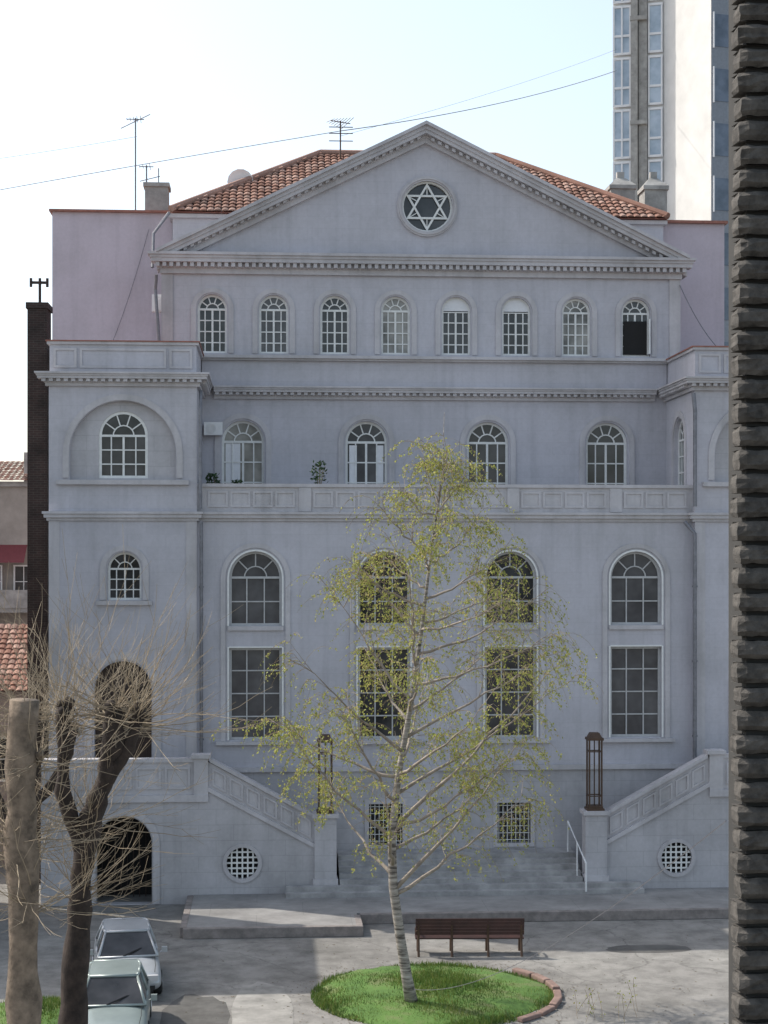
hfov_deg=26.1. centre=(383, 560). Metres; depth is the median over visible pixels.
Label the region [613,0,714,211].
window frames
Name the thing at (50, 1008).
lawn
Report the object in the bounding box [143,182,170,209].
chimney
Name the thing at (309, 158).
roof tiles
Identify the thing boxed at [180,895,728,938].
kerb
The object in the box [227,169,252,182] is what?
satellite dish
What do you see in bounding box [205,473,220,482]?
potted plant
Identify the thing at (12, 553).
awning
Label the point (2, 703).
walls
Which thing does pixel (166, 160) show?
power cable
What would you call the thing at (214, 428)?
air conditioner
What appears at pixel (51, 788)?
pollarded tree
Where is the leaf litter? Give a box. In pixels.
[197,934,724,1023]
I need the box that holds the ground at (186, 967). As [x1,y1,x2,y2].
[0,865,728,1023]
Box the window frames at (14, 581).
[0,565,26,669]
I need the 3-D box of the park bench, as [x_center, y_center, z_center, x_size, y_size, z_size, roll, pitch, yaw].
[2.366,10.388,45.872,3.000,1.047,0.773,0,0,-1]
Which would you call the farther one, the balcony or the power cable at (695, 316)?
the balcony
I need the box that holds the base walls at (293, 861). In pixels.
[41,401,728,905]
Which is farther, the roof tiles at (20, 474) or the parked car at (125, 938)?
the roof tiles at (20, 474)
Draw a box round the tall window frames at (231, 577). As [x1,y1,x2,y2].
[229,551,659,739]
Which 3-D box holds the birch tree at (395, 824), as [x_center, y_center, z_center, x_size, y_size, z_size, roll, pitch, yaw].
[0.536,3.666,40.263,9.368,14.532,8.537,0,0,26]
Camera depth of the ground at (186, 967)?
45.10 m
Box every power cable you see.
[0,131,338,189]
[0,136,136,158]
[113,230,148,339]
[341,70,616,130]
[342,49,616,135]
[680,286,715,345]
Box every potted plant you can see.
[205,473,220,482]
[231,479,242,483]
[309,460,327,483]
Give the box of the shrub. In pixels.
[572,977,637,1020]
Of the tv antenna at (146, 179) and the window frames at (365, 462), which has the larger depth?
the tv antenna at (146, 179)
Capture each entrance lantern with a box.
[316,734,333,813]
[584,732,604,810]
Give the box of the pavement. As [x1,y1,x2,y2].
[187,887,728,926]
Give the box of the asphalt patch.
[160,945,690,1023]
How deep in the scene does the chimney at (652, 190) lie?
62.07 m
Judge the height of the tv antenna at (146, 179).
2.121 m
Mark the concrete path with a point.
(252, 999)
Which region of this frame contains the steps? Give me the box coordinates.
[286,848,643,898]
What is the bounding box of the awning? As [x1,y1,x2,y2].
[0,545,26,562]
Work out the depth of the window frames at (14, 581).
73.93 m
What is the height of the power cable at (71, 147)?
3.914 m
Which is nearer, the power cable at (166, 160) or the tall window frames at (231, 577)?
the tall window frames at (231, 577)
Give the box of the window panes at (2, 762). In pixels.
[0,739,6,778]
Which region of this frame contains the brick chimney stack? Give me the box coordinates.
[26,278,52,883]
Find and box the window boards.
[226,300,527,483]
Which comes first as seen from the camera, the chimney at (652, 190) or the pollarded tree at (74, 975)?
the pollarded tree at (74, 975)
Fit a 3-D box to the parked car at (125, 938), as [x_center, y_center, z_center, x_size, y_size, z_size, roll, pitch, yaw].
[-6.639,10.182,42.695,2.000,1.433,4.068,0,0,-11]
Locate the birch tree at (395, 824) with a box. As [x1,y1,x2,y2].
[210,429,601,1002]
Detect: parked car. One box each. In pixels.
[87,959,156,1023]
[90,917,166,993]
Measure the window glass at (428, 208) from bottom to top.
22.930 m
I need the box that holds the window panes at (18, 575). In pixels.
[0,566,26,664]
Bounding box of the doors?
[95,661,151,896]
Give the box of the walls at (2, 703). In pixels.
[0,680,26,864]
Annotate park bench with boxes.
[415,918,523,956]
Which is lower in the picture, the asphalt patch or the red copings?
the asphalt patch
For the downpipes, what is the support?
attached to the cornices and trim
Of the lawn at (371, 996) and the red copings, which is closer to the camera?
the lawn at (371, 996)
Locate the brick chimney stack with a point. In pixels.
(39, 312)
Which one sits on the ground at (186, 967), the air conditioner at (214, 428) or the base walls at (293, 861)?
the base walls at (293, 861)
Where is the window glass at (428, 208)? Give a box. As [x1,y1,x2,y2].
[102,184,683,842]
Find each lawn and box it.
[0,994,60,1023]
[310,960,561,1023]
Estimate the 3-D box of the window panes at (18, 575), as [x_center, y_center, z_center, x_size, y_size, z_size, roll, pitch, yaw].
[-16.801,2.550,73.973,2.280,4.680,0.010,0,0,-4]
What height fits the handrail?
1.929 m
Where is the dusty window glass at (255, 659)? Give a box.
[232,298,657,736]
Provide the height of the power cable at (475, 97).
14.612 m
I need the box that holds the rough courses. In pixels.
[730,0,767,1023]
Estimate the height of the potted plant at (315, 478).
1.342 m
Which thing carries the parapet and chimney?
on the walls at (13, 515)
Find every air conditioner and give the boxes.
[152,294,160,312]
[204,422,222,435]
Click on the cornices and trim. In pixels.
(268, 500)
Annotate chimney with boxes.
[0,452,26,486]
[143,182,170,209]
[605,172,636,200]
[637,172,668,211]
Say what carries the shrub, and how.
on the ground at (186, 967)
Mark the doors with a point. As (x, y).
(147, 752)
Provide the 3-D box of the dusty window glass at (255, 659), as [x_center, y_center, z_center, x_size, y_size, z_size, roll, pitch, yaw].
[1.968,-1.725,57.367,14.490,15.330,3.720,0,0,-4]
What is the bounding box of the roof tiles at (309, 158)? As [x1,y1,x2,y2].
[168,149,669,218]
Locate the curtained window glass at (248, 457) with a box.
[224,299,586,483]
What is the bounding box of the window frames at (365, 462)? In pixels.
[99,182,690,878]
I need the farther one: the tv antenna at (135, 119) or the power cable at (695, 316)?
the tv antenna at (135, 119)
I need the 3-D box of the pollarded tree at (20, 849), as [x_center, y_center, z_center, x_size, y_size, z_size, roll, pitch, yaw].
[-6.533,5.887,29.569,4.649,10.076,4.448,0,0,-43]
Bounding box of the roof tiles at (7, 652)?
[0,624,26,690]
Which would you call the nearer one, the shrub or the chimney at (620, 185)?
the shrub
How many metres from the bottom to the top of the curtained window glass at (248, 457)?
7.330 m
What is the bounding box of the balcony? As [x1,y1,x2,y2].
[0,590,26,612]
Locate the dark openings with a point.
(633, 337)
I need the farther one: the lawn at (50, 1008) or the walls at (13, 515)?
the walls at (13, 515)
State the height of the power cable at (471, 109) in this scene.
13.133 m
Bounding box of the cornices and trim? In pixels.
[34,120,728,904]
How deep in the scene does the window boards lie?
59.00 m
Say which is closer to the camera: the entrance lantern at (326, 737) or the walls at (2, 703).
the entrance lantern at (326, 737)
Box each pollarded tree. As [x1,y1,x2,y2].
[0,524,269,1023]
[0,568,220,882]
[0,614,168,1023]
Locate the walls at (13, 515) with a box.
[0,487,26,675]
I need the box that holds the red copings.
[45,209,728,359]
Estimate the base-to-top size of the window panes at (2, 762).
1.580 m
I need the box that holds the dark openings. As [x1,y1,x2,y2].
[97,321,689,894]
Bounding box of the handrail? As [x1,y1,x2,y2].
[567,821,586,891]
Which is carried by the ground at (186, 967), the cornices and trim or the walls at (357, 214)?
the walls at (357, 214)
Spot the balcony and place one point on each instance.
(12, 596)
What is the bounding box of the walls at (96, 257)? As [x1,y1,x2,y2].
[52,212,723,351]
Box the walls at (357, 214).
[49,144,728,766]
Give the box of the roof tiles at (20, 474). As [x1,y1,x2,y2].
[0,461,26,479]
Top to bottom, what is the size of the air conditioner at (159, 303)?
0.600 m
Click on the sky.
(209, 76)
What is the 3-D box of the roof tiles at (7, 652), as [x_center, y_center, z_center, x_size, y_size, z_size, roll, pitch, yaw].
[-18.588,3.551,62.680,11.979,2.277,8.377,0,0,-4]
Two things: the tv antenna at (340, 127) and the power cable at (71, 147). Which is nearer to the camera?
the power cable at (71, 147)
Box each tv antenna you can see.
[121,114,149,209]
[139,163,159,181]
[327,117,353,158]
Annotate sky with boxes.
[0,0,612,481]
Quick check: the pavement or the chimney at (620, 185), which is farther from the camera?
the chimney at (620, 185)
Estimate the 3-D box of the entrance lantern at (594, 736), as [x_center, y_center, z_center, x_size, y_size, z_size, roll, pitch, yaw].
[6.809,6.820,53.586,0.560,2.500,0.560,0,0,-4]
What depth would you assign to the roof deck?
60.87 m
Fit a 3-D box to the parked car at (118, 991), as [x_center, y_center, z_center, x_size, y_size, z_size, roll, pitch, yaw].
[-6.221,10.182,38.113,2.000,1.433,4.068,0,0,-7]
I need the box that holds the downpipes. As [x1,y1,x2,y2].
[151,212,697,758]
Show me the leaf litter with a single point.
(456, 963)
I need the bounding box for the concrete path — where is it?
[231,981,293,1023]
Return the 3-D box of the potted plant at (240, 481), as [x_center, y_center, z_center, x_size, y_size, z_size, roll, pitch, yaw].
[-4.942,-2.332,55.591,0.612,0.865,0.550,0,0,-36]
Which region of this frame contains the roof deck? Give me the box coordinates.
[171,156,666,219]
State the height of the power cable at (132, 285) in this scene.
4.806 m
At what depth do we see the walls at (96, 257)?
60.49 m
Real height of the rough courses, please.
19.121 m
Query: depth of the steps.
53.15 m
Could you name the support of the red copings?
on the cornices and trim

